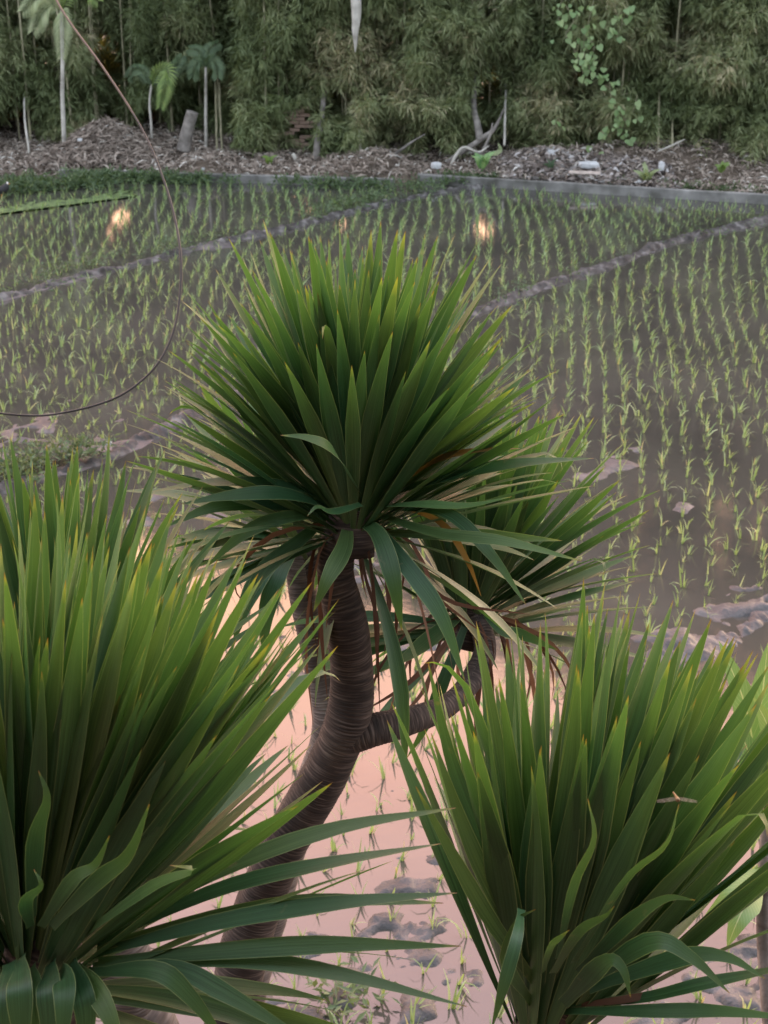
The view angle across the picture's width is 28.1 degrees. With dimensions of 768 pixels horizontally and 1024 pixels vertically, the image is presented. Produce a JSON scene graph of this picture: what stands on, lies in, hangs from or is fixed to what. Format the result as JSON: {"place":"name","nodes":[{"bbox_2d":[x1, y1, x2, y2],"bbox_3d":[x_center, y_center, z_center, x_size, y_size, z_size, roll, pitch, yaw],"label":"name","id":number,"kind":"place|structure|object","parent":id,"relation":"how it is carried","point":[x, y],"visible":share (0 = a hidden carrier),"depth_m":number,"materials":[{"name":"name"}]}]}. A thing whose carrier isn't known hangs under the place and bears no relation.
{"place":"outdoors","nodes":[
{"label":"outdoors","id":0,"kind":"place"},
{"bbox_2d":[0,0,182,416],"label":"dangling cable","id":1,"kind":"object","parent":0,"point":[180,257],"visible":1,"depth_m":5.67,"materials":[{"name":"black rubber"}]},
{"bbox_2d":[0,201,730,519],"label":"mud bed","id":2,"kind":"object","parent":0,"point":[611,465],"visible":0.07,"depth_m":15.97,"materials":[{"name":"soil"}]},
{"bbox_2d":[0,183,489,301],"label":"mud bund","id":3,"kind":"structure","parent":2,"relation":"on","point":[256,233],"depth_m":25.61,"materials":[{"name":"soil"}]},
{"bbox_2d":[0,215,767,494],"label":"mud bund","id":4,"kind":"structure","parent":2,"relation":"on","point":[181,417],"depth_m":21.71,"materials":[{"name":"soil"}]},
{"bbox_2d":[0,161,767,1023],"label":"weeds","id":5,"kind":"object","parent":4,"relation":"on","point":[84,177],"visible":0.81,"depth_m":28.35,"materials":[{"name":"green plant"}]},
{"bbox_2d":[0,176,767,1023],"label":"water","id":6,"kind":"structure","parent":0,"point":[364,780],"depth_m":17.90,"materials":[{"name":"liquid"}]},
{"bbox_2d":[0,182,8,196],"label":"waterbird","id":7,"kind":"object","parent":6,"relation":"on","point":[4,187],"visible":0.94,"depth_m":28.85,"materials":[{"name":"grey"}]},
{"bbox_2d":[0,190,138,215],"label":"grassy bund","id":8,"kind":"structure","parent":6,"relation":"on","point":[126,194],"depth_m":28.46,"materials":[{"name":"plant"}]},
{"bbox_2d":[80,470,88,490],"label":"rice seedling","id":9,"kind":"object","parent":6,"relation":"on","point":[83,489],"visible":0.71,"depth_m":14.72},
{"bbox_2d":[287,973,295,989],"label":"rice seedling","id":10,"kind":"object","parent":6,"relation":"on","point":[294,984],"visible":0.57,"depth_m":8.01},
{"bbox_2d":[288,746,296,759],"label":"rice seedling","id":11,"kind":"object","parent":6,"relation":"on","point":[293,754],"visible":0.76,"depth_m":10.14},
{"bbox_2d":[291,749,298,769],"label":"rice seedling","id":12,"kind":"object","parent":6,"relation":"on","point":[294,766],"visible":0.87,"depth_m":10.02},
{"bbox_2d":[330,837,342,851],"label":"rice seedling","id":13,"kind":"object","parent":6,"relation":"on","point":[333,845],"visible":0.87,"depth_m":9.17,"materials":[{"name":"plant"}]},
{"bbox_2d":[325,997,368,1023],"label":"rice seedling","id":14,"kind":"object","parent":6,"relation":"on","point":[335,1019],"visible":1,"depth_m":7.74,"materials":[{"name":"plant"}]},
{"bbox_2d":[350,913,365,929],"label":"rice seedling","id":15,"kind":"object","parent":6,"relation":"on","point":[355,923],"visible":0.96,"depth_m":8.50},
{"bbox_2d":[364,1006,372,1023],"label":"rice seedling","id":16,"kind":"object","parent":6,"relation":"on","point":[369,1021],"visible":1,"depth_m":7.76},
{"bbox_2d":[366,758,385,778],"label":"rice seedling","id":17,"kind":"object","parent":6,"relation":"on","point":[382,772],"visible":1,"depth_m":9.92,"materials":[{"name":"plant"}]},
{"bbox_2d":[0,172,767,1023],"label":"rice field","id":18,"kind":"structure","parent":6,"relation":"on","point":[486,254],"depth_m":22.02,"materials":[{"name":"plant"}]},
{"bbox_2d":[390,749,397,763],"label":"rice seedling","id":19,"kind":"object","parent":6,"relation":"on","point":[393,761],"visible":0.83,"depth_m":10.10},
{"bbox_2d":[387,905,401,920],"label":"rice seedling","id":20,"kind":"object","parent":6,"relation":"on","point":[393,913],"visible":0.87,"depth_m":8.51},
{"bbox_2d":[391,852,404,878],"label":"rice seedling","id":21,"kind":"object","parent":6,"relation":"on","point":[396,876],"visible":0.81,"depth_m":8.91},
{"bbox_2d":[404,997,423,1023],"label":"rice seedling","id":22,"kind":"object","parent":6,"relation":"on","point":[412,1014],"visible":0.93,"depth_m":7.72,"materials":[{"name":"plant"}]},
{"bbox_2d":[411,678,426,700],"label":"rice seedling","id":23,"kind":"object","parent":6,"relation":"on","point":[414,696],"visible":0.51,"depth_m":10.88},
{"bbox_2d":[409,797,430,820],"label":"rice seedling","id":24,"kind":"object","parent":6,"relation":"on","point":[411,808],"visible":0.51,"depth_m":9.48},
{"bbox_2d":[408,953,437,973],"bbox_3d":[0.205,2.389,8.147,0.113,0.152,0.122,-16,27,-34],"label":"rice seedling","id":25,"kind":"object","parent":6,"relation":"on","point":[422,966],"visible":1,"depth_m":8.13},
{"bbox_2d":[410,985,436,1007],"bbox_3d":[0.187,2.507,7.859,0.092,0.177,0.136,27,32,1],"label":"rice seedling","id":26,"kind":"object","parent":6,"relation":"on","point":[421,1001],"visible":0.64,"depth_m":7.85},
{"bbox_2d":[425,729,438,750],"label":"rice seedling","id":27,"kind":"object","parent":6,"relation":"on","point":[427,747],"visible":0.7,"depth_m":10.27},
{"bbox_2d":[428,907,448,929],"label":"rice seedling","id":28,"kind":"object","parent":6,"relation":"on","point":[432,922],"visible":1,"depth_m":8.45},
{"bbox_2d":[443,968,467,1009],"bbox_3d":[0.368,2.448,7.907,0.126,0.246,0.191,0,22,-1],"label":"rice seedling","id":29,"kind":"object","parent":6,"relation":"on","point":[455,999],"visible":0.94,"depth_m":7.88,"materials":[{"name":"plant"}]},
{"bbox_2d":[437,918,477,937],"bbox_3d":[0.400,2.282,8.406,0.251,0.179,0.065,0,22,-1],"label":"rice seedling","id":30,"kind":"object","parent":6,"relation":"on","point":[457,927],"visible":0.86,"depth_m":8.40,"materials":[{"name":"plant"}]},
{"bbox_2d":[461,948,471,963],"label":"rice seedling","id":31,"kind":"object","parent":6,"relation":"on","point":[462,960],"visible":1,"depth_m":8.20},
{"bbox_2d":[458,974,479,995],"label":"rice seedling","id":32,"kind":"object","parent":6,"relation":"on","point":[460,980],"visible":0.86,"depth_m":7.99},
{"bbox_2d":[553,683,565,698],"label":"rice seedling","id":33,"kind":"object","parent":6,"relation":"on","point":[555,695],"visible":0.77,"depth_m":10.92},
{"bbox_2d":[556,650,569,669],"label":"rice seedling","id":34,"kind":"object","parent":6,"relation":"on","point":[559,664],"visible":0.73,"depth_m":11.32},
{"bbox_2d":[582,432,590,449],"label":"rice seedling","id":35,"kind":"object","parent":6,"relation":"on","point":[585,446],"visible":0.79,"depth_m":15.83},
{"bbox_2d":[602,419,610,432],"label":"rice seedling","id":36,"kind":"object","parent":6,"relation":"on","point":[605,426],"visible":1,"depth_m":16.33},
{"bbox_2d":[628,536,638,552],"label":"rice seedling","id":37,"kind":"object","parent":6,"relation":"on","point":[633,547],"visible":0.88,"depth_m":13.32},
{"bbox_2d":[638,451,644,467],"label":"rice seedling","id":38,"kind":"object","parent":6,"relation":"on","point":[640,465],"visible":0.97,"depth_m":15.32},
{"bbox_2d":[641,603,651,616],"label":"rice seedling","id":39,"kind":"object","parent":6,"relation":"on","point":[646,613],"visible":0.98,"depth_m":12.16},
{"bbox_2d":[656,450,666,468],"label":"rice seedling","id":40,"kind":"object","parent":6,"relation":"on","point":[662,465],"visible":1,"depth_m":15.29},
{"bbox_2d":[673,592,684,606],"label":"rice seedling","id":41,"kind":"object","parent":6,"relation":"on","point":[677,602],"visible":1,"depth_m":12.31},
{"bbox_2d":[670,564,693,587],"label":"rice seedling","id":42,"kind":"object","parent":6,"relation":"on","point":[684,583],"visible":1,"depth_m":12.66,"materials":[{"name":"plant"}]},
{"bbox_2d":[680,420,689,435],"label":"rice seedling","id":43,"kind":"object","parent":6,"relation":"on","point":[681,432],"visible":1,"depth_m":16.24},
{"bbox_2d":[681,525,691,543],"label":"rice seedling","id":44,"kind":"object","parent":6,"relation":"on","point":[683,540],"visible":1,"depth_m":13.51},
{"bbox_2d":[706,422,716,435],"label":"rice seedling","id":45,"kind":"object","parent":6,"relation":"on","point":[708,434],"visible":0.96,"depth_m":16.22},
{"bbox_2d":[703,535,722,547],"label":"rice seedling","id":46,"kind":"object","parent":6,"relation":"on","point":[708,541],"visible":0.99,"depth_m":13.46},
{"bbox_2d":[717,530,727,548],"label":"rice seedling","id":47,"kind":"object","parent":6,"relation":"on","point":[725,547],"visible":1,"depth_m":13.40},
{"bbox_2d":[742,422,751,437],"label":"rice seedling","id":48,"kind":"object","parent":6,"relation":"on","point":[744,434],"visible":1,"depth_m":16.18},
{"bbox_2d":[740,996,755,1009],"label":"rice seedling","id":49,"kind":"object","parent":6,"relation":"on","point":[744,1005],"visible":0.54,"depth_m":7.82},
{"bbox_2d":[746,521,757,539],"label":"rice seedling","id":50,"kind":"object","parent":6,"relation":"on","point":[753,533],"visible":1,"depth_m":13.60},
{"bbox_2d":[751,459,758,480],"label":"rice seedling","id":51,"kind":"object","parent":6,"relation":"on","point":[754,475],"visible":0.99,"depth_m":14.99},
{"bbox_2d":[755,486,767,497],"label":"rice seedling","id":52,"kind":"object","parent":6,"relation":"on","point":[758,494],"visible":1,"depth_m":14.55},
{"bbox_2d":[760,544,767,559],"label":"rice seedling","id":53,"kind":"object","parent":6,"relation":"on","point":[764,551],"visible":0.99,"depth_m":13.19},
{"bbox_2d":[0,82,767,193],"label":"bank","id":54,"kind":"structure","parent":0,"point":[199,165],"depth_m":30.94,"materials":[{"name":"brown plant"}]},
{"bbox_2d":[0,0,25,126],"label":"bamboo clump","id":55,"kind":"object","parent":54,"relation":"on","point":[2,98],"visible":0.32,"depth_m":33.59,"materials":[{"name":"green plant"}]},
{"bbox_2d":[23,94,29,153],"bbox_3d":[-7.731,-8.409,33.141,0.077,1.083,1.869,-5,22,-12],"label":"bamboo pole","id":56,"kind":"object","parent":54,"relation":"on","point":[26,134],"visible":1,"depth_m":32.72,"materials":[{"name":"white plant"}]},
{"bbox_2d":[0,0,115,143],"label":"bamboo clump","id":57,"kind":"object","parent":54,"relation":"on","point":[29,82],"visible":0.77,"depth_m":33.66,"materials":[{"name":"green plant"}]},
{"bbox_2d":[17,0,103,144],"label":"palm","id":58,"kind":"object","parent":54,"relation":"on","point":[35,5],"visible":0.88,"depth_m":31.37,"materials":[{"name":"green plant"}]},
{"bbox_2d":[42,0,198,137],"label":"bamboo clump","id":59,"kind":"object","parent":54,"relation":"on","point":[115,27],"visible":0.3,"depth_m":34.08,"materials":[{"name":"green plant"}]},
{"bbox_2d":[124,53,187,139],"bbox_3d":[-4.923,-8.699,32.490,1.470,1.883,0.924,4,22,9],"label":"palm","id":60,"kind":"object","parent":54,"relation":"on","point":[161,82],"visible":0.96,"depth_m":32.41,"materials":[{"name":"green plant"}]},
{"bbox_2d":[176,110,197,152],"bbox_3d":[-4.117,-7.966,32.147,0.501,0.878,0.285,0,22,0],"label":"tree stump","id":61,"kind":"object","parent":54,"relation":"on","point":[186,134],"visible":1,"depth_m":32.06,"materials":[{"name":"wood"}]},
{"bbox_2d":[186,40,225,148],"bbox_3d":[-3.756,-8.762,32.651,0.928,2.376,0.803,0,22,0],"label":"palm","id":62,"kind":"object","parent":54,"relation":"on","point":[204,59],"visible":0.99,"depth_m":32.45,"materials":[{"name":"green plant"}]},
{"bbox_2d":[120,0,292,138],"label":"bamboo clump","id":63,"kind":"object","parent":54,"relation":"on","point":[193,23],"visible":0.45,"depth_m":33.48,"materials":[{"name":"green plant"}]},
{"bbox_2d":[214,81,217,148],"bbox_3d":[-3.632,-8.601,33.287,0.063,1.453,1.837,-2,22,-5],"label":"bamboo pole","id":64,"kind":"object","parent":54,"relation":"on","point":[216,129],"visible":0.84,"depth_m":32.89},
{"bbox_2d":[218,78,222,149],"bbox_3d":[-3.544,-8.616,33.281,0.056,1.421,1.838,-2,22,-6],"label":"bamboo pole","id":65,"kind":"object","parent":54,"relation":"on","point":[221,136],"visible":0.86,"depth_m":32.96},
{"bbox_2d":[58,169,394,186],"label":"concrete wall","id":66,"kind":"structure","parent":54,"relation":"on","point":[245,178],"depth_m":30.43,"materials":[{"name":"concrete"}]},
{"bbox_2d":[262,155,277,164],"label":"leafy weed","id":67,"kind":"object","parent":54,"relation":"on","point":[268,159],"visible":0.98,"depth_m":31.25,"materials":[{"name":"green plant"}]},
{"bbox_2d":[291,153,298,162],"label":"dead branch","id":68,"kind":"object","parent":54,"relation":"on","point":[294,156],"visible":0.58,"depth_m":31.72,"materials":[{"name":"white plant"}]},
{"bbox_2d":[284,106,317,150],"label":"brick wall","id":69,"kind":"structure","parent":54,"relation":"on","point":[300,122],"depth_m":32.65,"materials":[{"name":"brick"}]},
{"bbox_2d":[223,0,385,156],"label":"bamboo clump","id":70,"kind":"object","parent":54,"relation":"on","point":[284,53],"visible":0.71,"depth_m":31.93,"materials":[{"name":"green plant"}]},
{"bbox_2d":[351,0,360,51],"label":"dead tree","id":71,"kind":"object","parent":70,"relation":"hanging from","point":[356,11],"visible":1,"depth_m":30.38,"materials":[{"name":"wood"}]},
{"bbox_2d":[312,66,328,160],"bbox_3d":[-1.281,-8.750,32.240,0.184,2.505,1.929,3,22,7],"label":"slender tree","id":72,"kind":"object","parent":54,"relation":"on","point":[316,150],"visible":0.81,"depth_m":31.91,"materials":[{"name":"grey plant"}]},
{"bbox_2d":[6,3,725,121],"bbox_3d":[0.481,-13.811,36.305,34.211,10.718,4.677,0,22,0],"label":"grove foliage","id":73,"kind":"object","parent":54,"relation":"on","point":[109,67],"depth_m":36.54,"materials":[{"name":"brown plant"}]},
{"bbox_2d":[305,0,483,161],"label":"bamboo clump","id":74,"kind":"object","parent":54,"relation":"on","point":[393,114],"visible":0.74,"depth_m":31.59,"materials":[{"name":"green plant"}]},
{"bbox_2d":[394,134,424,153],"bbox_3d":[0.389,-7.491,31.691,0.921,0.618,0.062,0,22,0],"label":"dead branch","id":75,"kind":"object","parent":54,"relation":"on","point":[405,146],"visible":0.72,"depth_m":31.64,"materials":[{"name":"wood"}]},
{"bbox_2d":[431,162,441,168],"bbox_3d":[1.043,-6.893,30.534,0.210,0.129,0.160,-9,24,-21],"label":"sack","id":76,"kind":"object","parent":54,"relation":"on","point":[435,165],"visible":1,"depth_m":30.47,"materials":[{"name":"fabric"}]},
{"bbox_2d":[450,146,488,164],"bbox_3d":[1.731,-7.237,31.254,0.813,0.437,0.071,0,22,0],"label":"dead branch","id":77,"kind":"object","parent":54,"relation":"on","point":[460,149],"visible":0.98,"depth_m":31.19,"materials":[{"name":"wood"}]},
{"bbox_2d":[446,107,504,162],"bbox_3d":[1.862,-7.680,31.397,1.214,1.155,0.117,0,22,0],"label":"dead branch","id":78,"kind":"object","parent":54,"relation":"on","point":[476,142],"visible":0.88,"depth_m":31.39,"materials":[{"name":"wood"}]},
{"bbox_2d":[471,69,482,139],"bbox_3d":[1.905,-8.568,31.992,0.219,1.471,1.898,-1,22,-2],"label":"slender tree","id":79,"kind":"object","parent":54,"relation":"on","point":[477,127],"visible":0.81,"depth_m":31.50,"materials":[{"name":"grey plant"}]},
{"bbox_2d":[471,151,494,171],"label":"leafy weed","id":80,"kind":"object","parent":54,"relation":"on","point":[481,161],"visible":1,"depth_m":30.59,"materials":[{"name":"green plant"}]},
{"bbox_2d":[479,123,492,154],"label":"dead branch","id":81,"kind":"object","parent":54,"relation":"on","point":[486,142],"visible":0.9,"depth_m":31.21,"materials":[{"name":"wood"}]},
{"bbox_2d":[401,0,580,158],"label":"bamboo clump","id":82,"kind":"object","parent":54,"relation":"on","point":[488,31],"visible":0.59,"depth_m":31.60,"materials":[{"name":"green plant"}]},
{"bbox_2d":[492,143,501,155],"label":"curled leaf","id":83,"kind":"object","parent":54,"relation":"on","point":[498,151],"visible":0.75,"depth_m":31.01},
{"bbox_2d":[503,83,506,145],"bbox_3d":[2.521,-8.309,32.002,0.058,1.097,1.832,2,22,4],"label":"bamboo pole","id":84,"kind":"object","parent":54,"relation":"on","point":[504,131],"visible":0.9,"depth_m":31.45,"materials":[{"name":"grey plant"}]},
{"bbox_2d":[491,0,684,150],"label":"bamboo clump","id":85,"kind":"object","parent":54,"relation":"on","point":[577,106],"visible":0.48,"depth_m":31.56,"materials":[{"name":"green plant"}]},
{"bbox_2d":[550,0,643,153],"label":"climbing vine","id":86,"kind":"object","parent":85,"relation":"attached to","point":[584,63],"visible":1,"depth_m":30.16,"materials":[{"name":"green plant"}]},
{"bbox_2d":[498,145,682,188],"bbox_3d":[4.033,-6.729,30.239,4.035,0.664,1.738,7,23,18],"label":"rubble","id":87,"kind":"object","parent":54,"relation":"on","point":[538,170],"visible":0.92,"depth_m":30.32,"materials":[{"name":"stone"}]},
{"bbox_2d":[544,159,556,167],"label":"leafy weed","id":88,"kind":"object","parent":87,"relation":"on","point":[549,164],"visible":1,"depth_m":30.32,"materials":[{"name":"green plant"}]},
{"bbox_2d":[569,171,599,174],"bbox_3d":[3.873,-6.551,29.643,0.600,0.045,0.060,2,22,1],"label":"board","id":89,"kind":"object","parent":87,"relation":"on","point":[583,172],"visible":1,"depth_m":29.62,"materials":[{"name":"wood"}]},
{"bbox_2d":[577,161,599,167],"bbox_3d":[4.034,-6.858,30.330,0.442,0.126,0.214,-4,22,-11],"label":"sack","id":90,"kind":"object","parent":87,"relation":"on","point":[588,164],"visible":1,"depth_m":30.26,"materials":[{"name":"fabric"}]},
{"bbox_2d":[658,161,664,170],"bbox_3d":[5.409,-6.739,29.945,0.127,0.200,0.111,0,22,0],"label":"sack","id":91,"kind":"object","parent":87,"relation":"on","point":[661,165],"visible":0.94,"depth_m":29.90,"materials":[{"name":"white plastic"}]},
{"bbox_2d":[417,173,767,204],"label":"concrete wall","id":92,"kind":"structure","parent":54,"relation":"on","point":[659,192],"depth_m":29.27,"materials":[{"name":"concrete"}]},
{"bbox_2d":[633,161,659,180],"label":"plant","id":93,"kind":"object","parent":54,"relation":"on","point":[645,174],"visible":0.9,"depth_m":29.57,"materials":[{"name":"green plant"}]},
{"bbox_2d":[656,83,659,149],"bbox_3d":[5.619,-8.328,31.458,0.068,1.591,1.849,3,22,7],"label":"bamboo pole","id":94,"kind":"object","parent":54,"relation":"on","point":[658,136],"visible":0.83,"depth_m":31.05,"materials":[{"name":"plant"}]},
{"bbox_2d":[658,139,684,151],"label":"dead branch","id":95,"kind":"object","parent":54,"relation":"on","point":[669,146],"visible":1,"depth_m":30.67,"materials":[{"name":"wood"}]},
{"bbox_2d":[671,115,673,147],"bbox_3d":[5.921,-8.063,31.563,0.058,0.919,1.840,3,22,8],"label":"bamboo pole","id":96,"kind":"object","parent":54,"relation":"on","point":[672,132],"visible":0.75,"depth_m":30.92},
{"bbox_2d":[586,0,767,158],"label":"bamboo clump","id":97,"kind":"object","parent":54,"relation":"on","point":[635,49],"visible":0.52,"depth_m":31.05,"materials":[{"name":"green plant"}]},
{"bbox_2d":[667,0,767,168],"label":"bamboo clump","id":98,"kind":"object","parent":54,"relation":"on","point":[740,100],"visible":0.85,"depth_m":30.49,"materials":[{"name":"green plant"}]},
{"bbox_2d":[715,161,729,172],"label":"leafy weed","id":99,"kind":"object","parent":54,"relation":"on","point":[721,167],"visible":1,"depth_m":29.96,"materials":[{"name":"green plant"}]},
{"bbox_2d":[127,517,767,692],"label":"mud bed","id":100,"kind":"object","parent":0,"point":[729,609],"visible":0.06,"depth_m":12.15,"materials":[{"name":"soil"}]},
{"bbox_2d":[642,610,767,670],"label":"mud bund","id":101,"kind":"structure","parent":100,"relation":"on","point":[758,619],"depth_m":11.88,"materials":[{"name":"soil"}]},
{"bbox_2d":[265,790,760,1023],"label":"mud bed","id":102,"kind":"object","parent":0,"point":[746,950],"visible":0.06,"depth_m":8.20,"materials":[{"name":"soil"}]},
{"bbox_2d":[757,510,763,523],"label":"rice seedling","id":103,"kind":"object","parent":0,"point":[759,519],"visible":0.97,"depth_m":13.94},
{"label":"near bank","id":104,"kind":"structure","parent":0,"visible":0},
{"bbox_2d":[0,437,263,1023],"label":"dracaena tree","id":105,"kind":"object","parent":104,"relation":"on","point":[24,498],"visible":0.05,"depth_m":2.89,"materials":[{"name":"green plant"}]},
{"bbox_2d":[0,483,466,1023],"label":"dracaena tree","id":106,"kind":"object","parent":104,"relation":"on","point":[136,731],"visible":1,"depth_m":1.93,"materials":[{"name":"green plant"}]},
{"bbox_2d":[126,381,407,1002],"bbox_3d":[-0.270,1.452,4.770,0.874,3.964,0.696,0,22,0],"label":"dracaena tree","id":107,"kind":"object","parent":104,"relation":"on","point":[272,583],"visible":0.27,"depth_m":4.09,"materials":[{"name":"green plant"}]},
{"bbox_2d":[128,220,665,1023],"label":"dracaena tree","id":108,"kind":"object","parent":104,"relation":"on","point":[362,408],"visible":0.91,"depth_m":3.32,"materials":[{"name":"green plant"}]},
{"bbox_2d":[387,578,767,1023],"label":"dracaena tree","id":109,"kind":"object","parent":104,"relation":"on","point":[587,870],"visible":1,"depth_m":2.11,"materials":[{"name":"green plant"}]},
{"bbox_2d":[672,792,679,801],"bbox_3d":[0.363,0.353,1.911,0.052,0.011,0.032,0,22,0],"label":"dragonfly","id":110,"kind":"object","parent":109,"relation":"on","point":[677,799],"visible":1,"depth_m":1.90,"materials":[{"name":"orange"}]},
{"bbox_2d":[705,642,767,1023],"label":"broad leaf plant","id":111,"kind":"object","parent":104,"relation":"on","point":[742,920],"visible":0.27,"depth_m":4.55,"materials":[{"name":"green plant"}]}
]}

